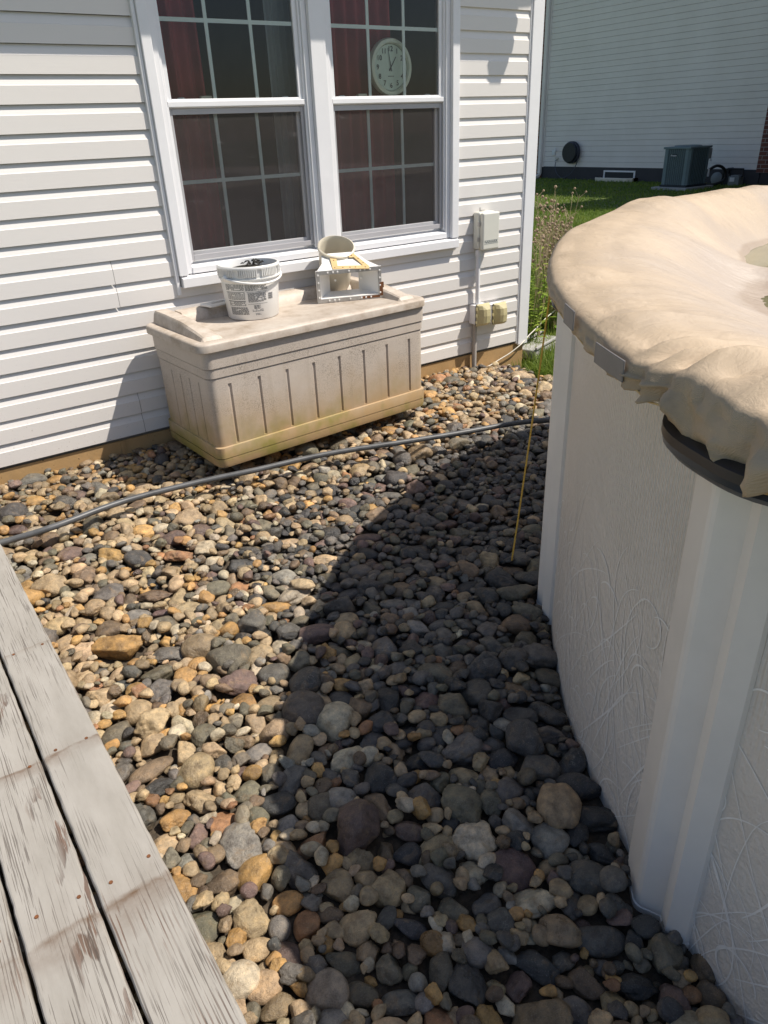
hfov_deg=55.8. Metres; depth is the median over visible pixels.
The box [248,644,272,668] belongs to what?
river stone
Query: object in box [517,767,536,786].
river stone
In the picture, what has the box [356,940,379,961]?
river stone
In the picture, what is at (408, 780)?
river stone
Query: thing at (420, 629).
river stone
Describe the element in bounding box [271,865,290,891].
river stone
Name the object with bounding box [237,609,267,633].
river stone
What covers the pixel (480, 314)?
outlet cover
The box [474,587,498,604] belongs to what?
river stone
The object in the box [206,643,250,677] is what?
river stone
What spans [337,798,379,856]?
river stone
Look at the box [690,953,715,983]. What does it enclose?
river stone
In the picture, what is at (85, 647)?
river stone
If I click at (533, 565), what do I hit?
river stone
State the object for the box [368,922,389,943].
river stone
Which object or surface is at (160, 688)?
river stone
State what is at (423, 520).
river stone
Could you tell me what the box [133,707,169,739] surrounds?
river stone
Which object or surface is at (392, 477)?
river stone
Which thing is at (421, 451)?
river stone
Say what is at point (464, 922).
river stone
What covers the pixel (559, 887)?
river stone
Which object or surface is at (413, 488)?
river stone
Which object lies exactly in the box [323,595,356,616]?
river stone
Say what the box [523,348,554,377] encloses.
grass tussock
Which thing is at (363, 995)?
river stone
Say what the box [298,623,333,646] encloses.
river stone
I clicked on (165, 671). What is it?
river stone
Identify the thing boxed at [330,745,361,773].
river stone
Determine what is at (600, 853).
river stone
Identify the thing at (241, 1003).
river stone
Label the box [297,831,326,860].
river stone
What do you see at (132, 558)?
river stone
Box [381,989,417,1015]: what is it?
river stone
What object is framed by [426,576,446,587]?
river stone
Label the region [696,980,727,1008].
river stone
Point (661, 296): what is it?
pool cover
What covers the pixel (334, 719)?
river stone
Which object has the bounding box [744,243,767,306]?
water
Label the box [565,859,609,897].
river stone
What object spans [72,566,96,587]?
river stone
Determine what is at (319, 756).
river stone
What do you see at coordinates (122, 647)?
river stone
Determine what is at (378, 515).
river stone
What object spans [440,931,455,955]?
river stone
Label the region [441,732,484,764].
river stone
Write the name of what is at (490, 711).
river stone
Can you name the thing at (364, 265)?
gasket
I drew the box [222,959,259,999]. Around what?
river stone
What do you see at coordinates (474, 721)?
river stone
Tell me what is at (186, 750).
river stone
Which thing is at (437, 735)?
river stone
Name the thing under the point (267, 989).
river stone
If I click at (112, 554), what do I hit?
river stone
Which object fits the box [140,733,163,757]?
river stone
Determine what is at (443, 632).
river stone
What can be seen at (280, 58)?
curtain
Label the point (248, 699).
river stone
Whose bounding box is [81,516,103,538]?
river stone
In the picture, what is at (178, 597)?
river stone
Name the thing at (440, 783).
river stone
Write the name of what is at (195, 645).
river stone
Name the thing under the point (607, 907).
river stone
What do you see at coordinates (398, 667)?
river stone
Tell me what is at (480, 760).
river stone
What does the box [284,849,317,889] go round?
river stone
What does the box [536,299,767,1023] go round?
pool
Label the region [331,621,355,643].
river stone
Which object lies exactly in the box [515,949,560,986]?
river stone
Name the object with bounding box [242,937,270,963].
river stone
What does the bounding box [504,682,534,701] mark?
river stone
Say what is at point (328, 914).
river stone
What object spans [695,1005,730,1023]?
river stone
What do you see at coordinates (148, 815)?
river stone
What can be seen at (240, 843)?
river stone
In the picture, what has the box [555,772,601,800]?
river stone
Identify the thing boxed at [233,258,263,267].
debris
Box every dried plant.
[527,185,566,336]
[531,208,576,332]
[534,187,586,334]
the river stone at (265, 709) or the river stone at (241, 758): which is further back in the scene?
the river stone at (265, 709)
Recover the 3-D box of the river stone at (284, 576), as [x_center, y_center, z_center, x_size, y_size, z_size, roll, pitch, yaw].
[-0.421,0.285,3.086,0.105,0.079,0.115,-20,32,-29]
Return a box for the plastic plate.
[200,298,225,307]
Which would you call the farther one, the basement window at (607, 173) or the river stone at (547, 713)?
the basement window at (607, 173)
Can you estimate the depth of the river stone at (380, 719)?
2.29 m
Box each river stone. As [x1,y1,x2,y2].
[0,502,28,526]
[16,473,47,489]
[30,573,68,597]
[43,616,69,635]
[57,546,84,561]
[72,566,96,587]
[74,641,96,663]
[79,510,103,523]
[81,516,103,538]
[85,687,115,710]
[91,635,144,660]
[92,583,123,601]
[95,620,122,636]
[98,548,125,563]
[99,492,119,502]
[99,699,122,721]
[101,720,131,748]
[116,764,129,781]
[123,550,152,570]
[124,699,151,725]
[125,682,141,699]
[128,756,173,783]
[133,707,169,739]
[134,803,156,830]
[137,590,172,602]
[140,664,175,682]
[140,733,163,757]
[144,778,173,796]
[146,678,174,703]
[152,616,178,635]
[153,646,183,664]
[154,833,178,854]
[159,809,190,831]
[161,566,183,578]
[162,530,186,547]
[162,847,181,868]
[163,550,195,561]
[167,440,186,452]
[168,575,185,592]
[168,588,189,606]
[171,715,194,739]
[172,508,203,529]
[172,601,203,621]
[172,874,197,902]
[173,666,196,681]
[177,741,195,766]
[177,752,214,791]
[181,633,218,658]
[182,789,218,813]
[189,823,207,849]
[191,723,215,747]
[192,710,208,726]
[192,890,213,909]
[192,911,221,943]
[194,540,216,556]
[201,742,226,760]
[206,580,230,598]
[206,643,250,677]
[206,869,238,895]
[207,942,226,959]
[210,811,234,834]
[214,754,233,774]
[218,669,258,695]
[218,821,262,869]
[219,621,238,640]
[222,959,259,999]
[224,737,244,753]
[225,927,246,947]
[228,558,253,573]
[228,581,249,591]
[231,693,256,711]
[231,752,250,765]
[232,898,269,939]
[233,780,261,803]
[234,804,249,822]
[236,998,246,1014]
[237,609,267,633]
[237,853,273,891]
[242,764,261,781]
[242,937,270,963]
[246,743,272,764]
[247,969,282,1005]
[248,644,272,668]
[250,817,266,834]
[257,695,281,715]
[257,704,273,715]
[258,663,290,685]
[259,718,290,745]
[259,791,297,816]
[260,763,283,784]
[260,992,295,1021]
[261,602,290,613]
[267,845,287,864]
[268,915,290,941]
[271,640,287,655]
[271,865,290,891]
[272,569,296,587]
[272,814,297,832]
[272,890,303,916]
[275,622,300,641]
[276,587,313,605]
[277,941,302,964]
[278,764,307,795]
[278,961,302,985]
[281,690,324,724]
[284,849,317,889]
[286,734,313,765]
[287,649,310,672]
[289,666,320,692]
[290,999,310,1017]
[290,1010,315,1023]
[291,615,308,627]
[293,909,319,942]
[295,442,318,455]
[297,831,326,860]
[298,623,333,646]
[300,841,322,856]
[300,894,321,911]
[304,967,349,1011]
[307,792,330,820]
[310,751,326,765]
[313,554,338,563]
[313,777,332,793]
[314,846,328,865]
[316,701,353,742]
[317,906,343,923]
[321,867,354,902]
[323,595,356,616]
[325,951,362,976]
[327,787,359,808]
[328,691,352,704]
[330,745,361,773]
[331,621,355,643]
[334,612,358,628]
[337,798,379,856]
[339,909,376,947]
[341,769,359,789]
[344,653,360,672]
[346,848,374,871]
[348,564,372,576]
[349,463,369,478]
[349,697,373,723]
[349,981,378,1007]
[352,534,382,541]
[354,871,377,885]
[356,578,383,597]
[356,678,373,696]
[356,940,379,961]
[359,885,378,905]
[360,731,383,750]
[363,793,390,822]
[364,761,398,793]
[365,506,388,523]
[368,710,396,732]
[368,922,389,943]
[371,636,396,661]
[371,869,405,907]
[375,905,396,929]
[375,953,402,985]
[376,569,396,588]
[377,686,399,714]
[377,841,395,866]
[379,599,406,610]
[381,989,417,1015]
[383,470,407,485]
[383,722,398,735]
[385,661,407,680]
[391,582,409,597]
[393,842,421,866]
[394,821,423,842]
[394,918,427,940]
[395,868,413,888]
[396,772,417,787]
[397,639,421,659]
[398,498,419,510]
[404,479,426,496]
[405,545,431,559]
[406,753,429,771]
[407,620,430,637]
[407,783,441,808]
[407,885,430,912]
[407,943,426,965]
[408,444,432,464]
[408,710,425,723]
[408,972,427,992]
[412,796,431,819]
[414,513,441,532]
[414,560,436,576]
[414,692,438,709]
[416,720,435,733]
[417,662,453,685]
[418,751,443,767]
[419,833,454,865]
[420,863,456,898]
[420,930,442,956]
[424,982,442,1005]
[425,585,444,602]
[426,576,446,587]
[429,951,453,993]
[430,602,454,613]
[430,772,450,793]
[430,846,448,866]
[431,725,455,747]
[435,627,452,645]
[437,693,471,721]
[437,897,468,921]
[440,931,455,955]
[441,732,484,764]
[441,784,482,823]
[444,677,466,692]
[446,437,469,451]
[448,767,478,784]
[448,962,487,1006]
[450,527,469,538]
[451,820,497,862]
[451,948,467,963]
[454,581,477,598]
[454,619,475,633]
[456,914,475,931]
[457,560,478,580]
[459,861,487,888]
[459,1014,481,1023]
[461,678,493,706]
[461,936,493,968]
[465,600,485,619]
[465,651,501,681]
[466,715,490,733]
[472,752,489,771]
[472,892,501,919]
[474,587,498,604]
[474,1004,502,1023]
[476,621,498,639]
[478,699,503,722]
[479,551,498,568]
[479,635,504,653]
[479,789,501,816]
[483,863,503,881]
[484,568,519,588]
[484,949,508,974]
[486,907,514,932]
[487,748,517,768]
[490,505,508,519]
[493,717,510,731]
[494,776,525,810]
[494,847,536,892]
[495,536,522,551]
[496,584,537,601]
[498,647,528,672]
[501,614,531,635]
[502,808,534,842]
[503,707,537,722]
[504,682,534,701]
[505,719,544,756]
[505,970,531,1003]
[510,551,532,566]
[512,602,542,621]
[512,998,573,1023]
[513,888,555,918]
[514,571,538,585]
[514,631,536,644]
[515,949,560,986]
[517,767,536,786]
[520,754,560,781]
[521,524,541,540]
[522,643,557,668]
[526,559,539,571]
[528,701,567,726]
[531,822,569,859]
[532,531,541,543]
[532,924,548,946]
[535,668,560,688]
[536,783,581,828]
[537,726,564,744]
[538,913,581,947]
[549,878,573,899]
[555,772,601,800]
[559,747,587,774]
[562,995,592,1023]
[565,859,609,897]
[567,823,588,847]
[567,965,605,1000]
[577,895,598,915]
[577,925,625,957]
[579,806,617,832]
[588,842,615,864]
[588,1008,613,1023]
[599,865,627,892]
[599,897,616,918]
[600,991,625,1020]
[607,999,628,1020]
[618,972,659,1001]
[631,914,660,939]
[647,933,683,975]
[656,996,684,1023]
[658,983,691,1009]
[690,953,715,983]
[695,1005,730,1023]
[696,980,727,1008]
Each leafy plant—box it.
[527,263,550,340]
[531,244,557,333]
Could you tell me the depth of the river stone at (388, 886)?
1.78 m
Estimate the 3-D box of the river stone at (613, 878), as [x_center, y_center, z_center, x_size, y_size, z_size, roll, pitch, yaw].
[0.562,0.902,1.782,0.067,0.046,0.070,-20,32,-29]
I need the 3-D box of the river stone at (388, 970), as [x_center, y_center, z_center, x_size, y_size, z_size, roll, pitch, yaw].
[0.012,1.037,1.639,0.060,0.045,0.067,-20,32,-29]
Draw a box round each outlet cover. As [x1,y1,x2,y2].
[469,302,490,326]
[490,301,506,324]
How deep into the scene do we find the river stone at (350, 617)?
2.79 m
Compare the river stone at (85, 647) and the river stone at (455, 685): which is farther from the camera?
the river stone at (85, 647)
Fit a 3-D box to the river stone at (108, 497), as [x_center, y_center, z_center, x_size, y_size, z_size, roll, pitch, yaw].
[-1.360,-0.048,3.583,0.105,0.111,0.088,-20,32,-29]
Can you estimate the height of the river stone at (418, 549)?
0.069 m
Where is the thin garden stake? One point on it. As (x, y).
(531, 426)
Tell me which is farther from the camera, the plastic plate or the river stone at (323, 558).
the plastic plate
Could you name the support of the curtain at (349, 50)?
hanging from the house at (102, 260)
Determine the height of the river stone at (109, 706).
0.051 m
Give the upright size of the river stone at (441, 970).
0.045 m
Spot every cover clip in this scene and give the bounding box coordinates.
[563,303,574,330]
[594,342,624,381]
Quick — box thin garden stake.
[511,297,549,560]
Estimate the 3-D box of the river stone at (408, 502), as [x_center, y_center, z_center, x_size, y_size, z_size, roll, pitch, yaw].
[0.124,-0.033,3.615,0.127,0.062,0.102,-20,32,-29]
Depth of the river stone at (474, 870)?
1.83 m
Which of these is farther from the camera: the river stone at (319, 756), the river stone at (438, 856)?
the river stone at (319, 756)
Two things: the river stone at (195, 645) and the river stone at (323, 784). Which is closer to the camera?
the river stone at (323, 784)
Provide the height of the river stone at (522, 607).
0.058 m
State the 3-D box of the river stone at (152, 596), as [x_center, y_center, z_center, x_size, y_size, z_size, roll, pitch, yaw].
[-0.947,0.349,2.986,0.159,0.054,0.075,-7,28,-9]
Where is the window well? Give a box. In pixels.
[595,177,637,181]
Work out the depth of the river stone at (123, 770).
2.13 m
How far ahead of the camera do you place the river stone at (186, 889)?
1.81 m
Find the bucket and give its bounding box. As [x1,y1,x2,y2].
[216,258,281,319]
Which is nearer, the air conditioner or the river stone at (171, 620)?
the river stone at (171, 620)
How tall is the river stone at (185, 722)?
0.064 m
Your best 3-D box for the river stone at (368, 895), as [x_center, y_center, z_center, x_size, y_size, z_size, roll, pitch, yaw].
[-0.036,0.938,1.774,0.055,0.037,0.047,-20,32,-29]
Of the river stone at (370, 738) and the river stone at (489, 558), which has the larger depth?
the river stone at (489, 558)
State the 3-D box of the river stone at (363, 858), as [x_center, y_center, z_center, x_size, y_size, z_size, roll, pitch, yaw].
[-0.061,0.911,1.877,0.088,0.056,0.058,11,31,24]
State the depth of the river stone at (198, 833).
1.96 m
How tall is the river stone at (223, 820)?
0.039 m
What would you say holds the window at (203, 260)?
in the house at (102, 260)
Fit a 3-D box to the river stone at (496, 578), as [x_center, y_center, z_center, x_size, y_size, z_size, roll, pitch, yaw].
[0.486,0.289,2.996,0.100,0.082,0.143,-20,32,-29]
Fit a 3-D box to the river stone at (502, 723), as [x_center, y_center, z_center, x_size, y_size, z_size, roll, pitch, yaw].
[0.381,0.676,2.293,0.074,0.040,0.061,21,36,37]
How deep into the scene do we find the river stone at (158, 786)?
2.11 m
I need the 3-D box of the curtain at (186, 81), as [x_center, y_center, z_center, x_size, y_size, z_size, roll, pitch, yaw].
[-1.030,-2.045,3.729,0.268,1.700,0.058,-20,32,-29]
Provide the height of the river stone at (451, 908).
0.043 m
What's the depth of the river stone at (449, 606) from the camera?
2.85 m
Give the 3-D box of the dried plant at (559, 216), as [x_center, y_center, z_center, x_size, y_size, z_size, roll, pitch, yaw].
[1.412,-2.081,6.075,0.399,1.172,0.342,-11,29,-15]
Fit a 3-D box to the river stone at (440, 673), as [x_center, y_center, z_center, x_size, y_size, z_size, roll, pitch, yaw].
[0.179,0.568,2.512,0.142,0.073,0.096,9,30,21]
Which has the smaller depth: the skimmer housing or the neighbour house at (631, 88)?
the skimmer housing
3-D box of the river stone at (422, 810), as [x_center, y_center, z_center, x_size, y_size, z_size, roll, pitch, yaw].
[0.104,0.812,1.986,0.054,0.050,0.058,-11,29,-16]
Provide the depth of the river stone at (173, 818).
2.01 m
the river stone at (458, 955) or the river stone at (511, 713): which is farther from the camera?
the river stone at (511, 713)
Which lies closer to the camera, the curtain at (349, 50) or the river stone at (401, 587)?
the river stone at (401, 587)
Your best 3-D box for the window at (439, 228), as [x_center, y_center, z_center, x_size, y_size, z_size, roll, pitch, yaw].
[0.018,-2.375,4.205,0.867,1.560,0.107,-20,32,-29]
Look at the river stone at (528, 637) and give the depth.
2.64 m
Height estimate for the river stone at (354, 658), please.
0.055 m
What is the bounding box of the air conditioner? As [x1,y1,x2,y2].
[659,144,712,187]
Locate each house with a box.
[0,0,544,484]
[536,0,767,184]
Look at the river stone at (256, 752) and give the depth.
2.21 m
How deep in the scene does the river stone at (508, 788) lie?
2.04 m
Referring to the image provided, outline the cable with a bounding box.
[489,310,555,365]
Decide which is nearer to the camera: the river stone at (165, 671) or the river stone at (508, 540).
the river stone at (165, 671)
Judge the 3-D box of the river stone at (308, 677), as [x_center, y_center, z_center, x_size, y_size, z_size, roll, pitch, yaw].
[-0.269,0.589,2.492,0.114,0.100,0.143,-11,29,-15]
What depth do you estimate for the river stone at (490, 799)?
2.00 m
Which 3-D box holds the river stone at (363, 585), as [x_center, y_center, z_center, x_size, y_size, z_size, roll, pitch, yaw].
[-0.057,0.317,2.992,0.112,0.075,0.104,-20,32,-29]
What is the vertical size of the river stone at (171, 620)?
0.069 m
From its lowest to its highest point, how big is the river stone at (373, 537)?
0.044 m
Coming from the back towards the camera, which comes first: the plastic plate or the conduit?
the conduit
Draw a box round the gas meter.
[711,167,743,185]
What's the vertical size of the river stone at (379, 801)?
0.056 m
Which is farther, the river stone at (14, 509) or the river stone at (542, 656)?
the river stone at (14, 509)
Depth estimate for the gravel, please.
2.86 m
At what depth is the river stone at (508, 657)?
2.52 m
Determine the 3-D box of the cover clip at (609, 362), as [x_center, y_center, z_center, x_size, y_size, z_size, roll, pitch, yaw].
[0.454,-0.304,1.466,0.005,0.044,0.147,-5,28,-5]
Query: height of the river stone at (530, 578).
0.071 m
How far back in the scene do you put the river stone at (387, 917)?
1.74 m
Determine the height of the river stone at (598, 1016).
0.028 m
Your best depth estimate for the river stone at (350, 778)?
2.10 m
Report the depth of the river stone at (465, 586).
2.97 m
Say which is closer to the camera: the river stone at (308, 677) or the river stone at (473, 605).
the river stone at (308, 677)
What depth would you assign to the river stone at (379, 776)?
2.08 m
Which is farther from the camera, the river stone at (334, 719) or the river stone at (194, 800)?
the river stone at (334, 719)
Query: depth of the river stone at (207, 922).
1.73 m
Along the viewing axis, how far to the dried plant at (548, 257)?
6.00 m
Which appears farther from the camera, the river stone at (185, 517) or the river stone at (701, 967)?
the river stone at (185, 517)
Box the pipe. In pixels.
[0,417,549,545]
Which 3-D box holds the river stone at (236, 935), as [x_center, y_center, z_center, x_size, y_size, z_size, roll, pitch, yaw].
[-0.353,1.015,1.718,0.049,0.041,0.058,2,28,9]
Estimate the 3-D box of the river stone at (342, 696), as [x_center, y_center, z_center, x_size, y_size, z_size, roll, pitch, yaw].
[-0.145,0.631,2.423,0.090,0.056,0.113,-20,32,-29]
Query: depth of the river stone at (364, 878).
1.81 m
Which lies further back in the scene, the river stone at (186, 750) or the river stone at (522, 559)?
the river stone at (522, 559)
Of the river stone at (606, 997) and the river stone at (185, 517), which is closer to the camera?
the river stone at (606, 997)
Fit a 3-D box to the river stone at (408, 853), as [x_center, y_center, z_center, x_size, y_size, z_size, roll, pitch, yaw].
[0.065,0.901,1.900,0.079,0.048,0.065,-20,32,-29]
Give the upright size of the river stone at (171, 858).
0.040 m
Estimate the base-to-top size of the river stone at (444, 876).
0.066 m
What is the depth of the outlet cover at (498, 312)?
5.12 m
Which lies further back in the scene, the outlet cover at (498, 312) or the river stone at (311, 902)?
the outlet cover at (498, 312)
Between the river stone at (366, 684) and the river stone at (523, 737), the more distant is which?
the river stone at (366, 684)
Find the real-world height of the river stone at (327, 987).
0.056 m
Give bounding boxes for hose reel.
[555,141,579,177]
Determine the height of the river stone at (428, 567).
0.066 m
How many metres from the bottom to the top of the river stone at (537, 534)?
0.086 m
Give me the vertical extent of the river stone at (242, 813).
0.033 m
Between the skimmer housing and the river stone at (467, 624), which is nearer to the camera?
the river stone at (467, 624)
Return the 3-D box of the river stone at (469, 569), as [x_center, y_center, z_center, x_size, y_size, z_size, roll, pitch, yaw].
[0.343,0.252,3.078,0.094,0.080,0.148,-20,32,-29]
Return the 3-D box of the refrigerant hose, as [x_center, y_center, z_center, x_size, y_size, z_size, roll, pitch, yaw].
[8.512,-8.682,18.711,0.736,0.527,0.243,-7,28,-9]
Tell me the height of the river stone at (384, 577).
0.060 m
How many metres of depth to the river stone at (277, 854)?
1.88 m
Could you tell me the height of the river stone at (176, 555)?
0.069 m
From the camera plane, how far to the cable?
5.46 m
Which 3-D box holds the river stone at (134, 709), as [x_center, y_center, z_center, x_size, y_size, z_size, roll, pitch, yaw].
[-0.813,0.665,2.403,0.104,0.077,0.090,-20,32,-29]
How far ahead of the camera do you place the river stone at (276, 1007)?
1.57 m
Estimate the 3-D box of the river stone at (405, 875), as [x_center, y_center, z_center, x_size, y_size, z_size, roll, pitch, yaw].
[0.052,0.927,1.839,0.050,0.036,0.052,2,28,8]
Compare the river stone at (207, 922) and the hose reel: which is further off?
the hose reel
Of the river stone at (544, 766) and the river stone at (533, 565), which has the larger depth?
the river stone at (533, 565)
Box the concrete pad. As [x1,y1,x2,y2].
[651,185,712,190]
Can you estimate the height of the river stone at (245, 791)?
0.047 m
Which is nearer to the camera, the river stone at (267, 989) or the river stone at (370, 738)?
the river stone at (267, 989)
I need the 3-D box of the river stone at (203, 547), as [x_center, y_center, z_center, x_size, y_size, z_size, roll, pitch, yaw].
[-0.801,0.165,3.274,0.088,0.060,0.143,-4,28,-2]
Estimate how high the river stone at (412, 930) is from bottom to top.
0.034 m
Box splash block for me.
[522,329,555,359]
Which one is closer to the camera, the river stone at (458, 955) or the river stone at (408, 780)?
the river stone at (458, 955)
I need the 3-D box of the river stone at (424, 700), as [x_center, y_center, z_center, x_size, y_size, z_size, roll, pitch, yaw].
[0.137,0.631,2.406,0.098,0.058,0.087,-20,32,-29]
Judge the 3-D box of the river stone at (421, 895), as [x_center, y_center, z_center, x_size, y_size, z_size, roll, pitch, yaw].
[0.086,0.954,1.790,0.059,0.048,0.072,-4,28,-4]
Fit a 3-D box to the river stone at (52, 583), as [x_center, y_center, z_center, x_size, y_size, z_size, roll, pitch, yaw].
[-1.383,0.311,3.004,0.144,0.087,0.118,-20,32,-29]
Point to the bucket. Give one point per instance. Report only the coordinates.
(251, 293)
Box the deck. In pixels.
[0,544,246,1023]
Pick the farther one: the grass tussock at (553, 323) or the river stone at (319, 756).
the grass tussock at (553, 323)
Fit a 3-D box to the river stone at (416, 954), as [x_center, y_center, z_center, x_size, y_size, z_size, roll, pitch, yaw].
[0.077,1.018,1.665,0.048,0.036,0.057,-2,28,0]
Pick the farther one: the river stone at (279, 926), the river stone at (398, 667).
the river stone at (398, 667)
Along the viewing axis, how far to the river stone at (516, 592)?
2.87 m
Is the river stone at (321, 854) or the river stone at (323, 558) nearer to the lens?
the river stone at (321, 854)
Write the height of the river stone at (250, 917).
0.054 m
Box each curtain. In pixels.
[156,0,225,249]
[262,0,304,238]
[329,0,395,231]
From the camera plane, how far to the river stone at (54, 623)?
2.78 m
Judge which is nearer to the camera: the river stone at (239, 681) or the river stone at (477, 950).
the river stone at (477, 950)
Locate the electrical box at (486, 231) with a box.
[473,208,498,249]
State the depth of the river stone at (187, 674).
2.54 m
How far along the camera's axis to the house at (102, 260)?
3.88 m
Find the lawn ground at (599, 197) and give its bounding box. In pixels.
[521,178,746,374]
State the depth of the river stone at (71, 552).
3.19 m
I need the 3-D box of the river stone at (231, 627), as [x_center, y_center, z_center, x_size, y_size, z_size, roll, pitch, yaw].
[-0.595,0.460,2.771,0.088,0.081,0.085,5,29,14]
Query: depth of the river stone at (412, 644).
2.61 m
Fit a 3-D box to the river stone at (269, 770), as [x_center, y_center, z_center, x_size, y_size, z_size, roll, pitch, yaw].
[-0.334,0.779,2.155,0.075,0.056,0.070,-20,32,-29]
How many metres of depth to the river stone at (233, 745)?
2.24 m
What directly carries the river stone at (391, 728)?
on the gravel
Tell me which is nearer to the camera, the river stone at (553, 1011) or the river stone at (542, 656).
the river stone at (553, 1011)
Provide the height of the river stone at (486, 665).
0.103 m
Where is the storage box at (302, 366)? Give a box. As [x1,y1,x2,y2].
[146,276,424,467]
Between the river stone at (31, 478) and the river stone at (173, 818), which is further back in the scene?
the river stone at (31, 478)
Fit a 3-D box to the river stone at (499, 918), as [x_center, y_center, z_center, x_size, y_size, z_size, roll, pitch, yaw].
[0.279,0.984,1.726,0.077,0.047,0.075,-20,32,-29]
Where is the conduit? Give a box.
[472,249,480,366]
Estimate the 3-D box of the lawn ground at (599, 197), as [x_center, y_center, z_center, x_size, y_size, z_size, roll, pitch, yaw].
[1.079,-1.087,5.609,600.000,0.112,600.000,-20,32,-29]
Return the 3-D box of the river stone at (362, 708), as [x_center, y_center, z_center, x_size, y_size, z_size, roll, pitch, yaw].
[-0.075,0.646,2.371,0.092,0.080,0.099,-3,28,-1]
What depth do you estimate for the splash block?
5.72 m
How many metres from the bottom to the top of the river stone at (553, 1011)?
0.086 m
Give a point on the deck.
(59, 962)
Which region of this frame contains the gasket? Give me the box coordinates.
[330,254,368,268]
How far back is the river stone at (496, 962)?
1.61 m
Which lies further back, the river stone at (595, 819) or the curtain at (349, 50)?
the curtain at (349, 50)
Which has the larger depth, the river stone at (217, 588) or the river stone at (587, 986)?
the river stone at (217, 588)
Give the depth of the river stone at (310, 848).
1.88 m
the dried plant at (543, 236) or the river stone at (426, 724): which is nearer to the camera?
the river stone at (426, 724)
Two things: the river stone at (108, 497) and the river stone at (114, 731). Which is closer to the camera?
the river stone at (114, 731)
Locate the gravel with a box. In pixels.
[0,362,743,1023]
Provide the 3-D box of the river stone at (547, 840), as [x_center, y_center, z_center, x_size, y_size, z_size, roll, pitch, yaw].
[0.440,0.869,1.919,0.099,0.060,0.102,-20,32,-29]
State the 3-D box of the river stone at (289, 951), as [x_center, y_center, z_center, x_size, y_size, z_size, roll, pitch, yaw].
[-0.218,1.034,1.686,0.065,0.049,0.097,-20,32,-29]
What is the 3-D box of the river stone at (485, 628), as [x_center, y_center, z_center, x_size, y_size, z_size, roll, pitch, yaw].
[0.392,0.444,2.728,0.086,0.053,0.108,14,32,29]
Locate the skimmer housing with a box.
[315,235,383,303]
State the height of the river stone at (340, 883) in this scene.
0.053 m
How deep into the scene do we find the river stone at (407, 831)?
1.95 m
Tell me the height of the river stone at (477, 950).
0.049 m
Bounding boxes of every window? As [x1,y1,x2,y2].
[145,0,321,273]
[323,0,449,250]
[603,170,635,177]
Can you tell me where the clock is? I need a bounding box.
[370,37,411,95]
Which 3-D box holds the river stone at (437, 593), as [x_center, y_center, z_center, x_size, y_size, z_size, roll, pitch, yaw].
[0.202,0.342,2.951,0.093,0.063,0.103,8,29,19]
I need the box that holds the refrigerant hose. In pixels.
[706,164,726,185]
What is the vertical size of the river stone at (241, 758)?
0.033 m
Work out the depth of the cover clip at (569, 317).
1.69 m
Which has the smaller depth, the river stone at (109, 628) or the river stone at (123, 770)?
the river stone at (123, 770)
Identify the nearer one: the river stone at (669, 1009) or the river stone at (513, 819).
the river stone at (669, 1009)
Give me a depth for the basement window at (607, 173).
21.88 m
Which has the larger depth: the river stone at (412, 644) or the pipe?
the pipe
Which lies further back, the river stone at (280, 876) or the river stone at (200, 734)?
the river stone at (200, 734)
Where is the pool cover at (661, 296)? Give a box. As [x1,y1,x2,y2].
[546,185,767,496]
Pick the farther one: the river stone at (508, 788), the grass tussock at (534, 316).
the grass tussock at (534, 316)
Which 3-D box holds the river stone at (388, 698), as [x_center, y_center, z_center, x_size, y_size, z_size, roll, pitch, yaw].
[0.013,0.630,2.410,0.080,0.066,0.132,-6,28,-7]
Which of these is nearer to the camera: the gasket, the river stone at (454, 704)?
the river stone at (454, 704)
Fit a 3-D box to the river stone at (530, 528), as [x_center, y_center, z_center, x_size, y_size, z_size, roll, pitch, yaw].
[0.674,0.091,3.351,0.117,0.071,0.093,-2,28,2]
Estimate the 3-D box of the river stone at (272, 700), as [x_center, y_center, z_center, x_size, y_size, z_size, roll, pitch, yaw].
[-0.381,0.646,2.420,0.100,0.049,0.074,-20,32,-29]
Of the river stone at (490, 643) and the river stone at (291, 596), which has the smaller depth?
the river stone at (490, 643)
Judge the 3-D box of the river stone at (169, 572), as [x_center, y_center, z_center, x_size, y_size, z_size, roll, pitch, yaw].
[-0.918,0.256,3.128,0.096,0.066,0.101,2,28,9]
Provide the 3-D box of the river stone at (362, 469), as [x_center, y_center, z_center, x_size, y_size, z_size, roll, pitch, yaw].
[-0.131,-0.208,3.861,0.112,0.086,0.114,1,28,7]
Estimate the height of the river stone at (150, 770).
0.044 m
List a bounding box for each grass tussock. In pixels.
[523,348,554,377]
[527,297,550,334]
[529,300,555,330]

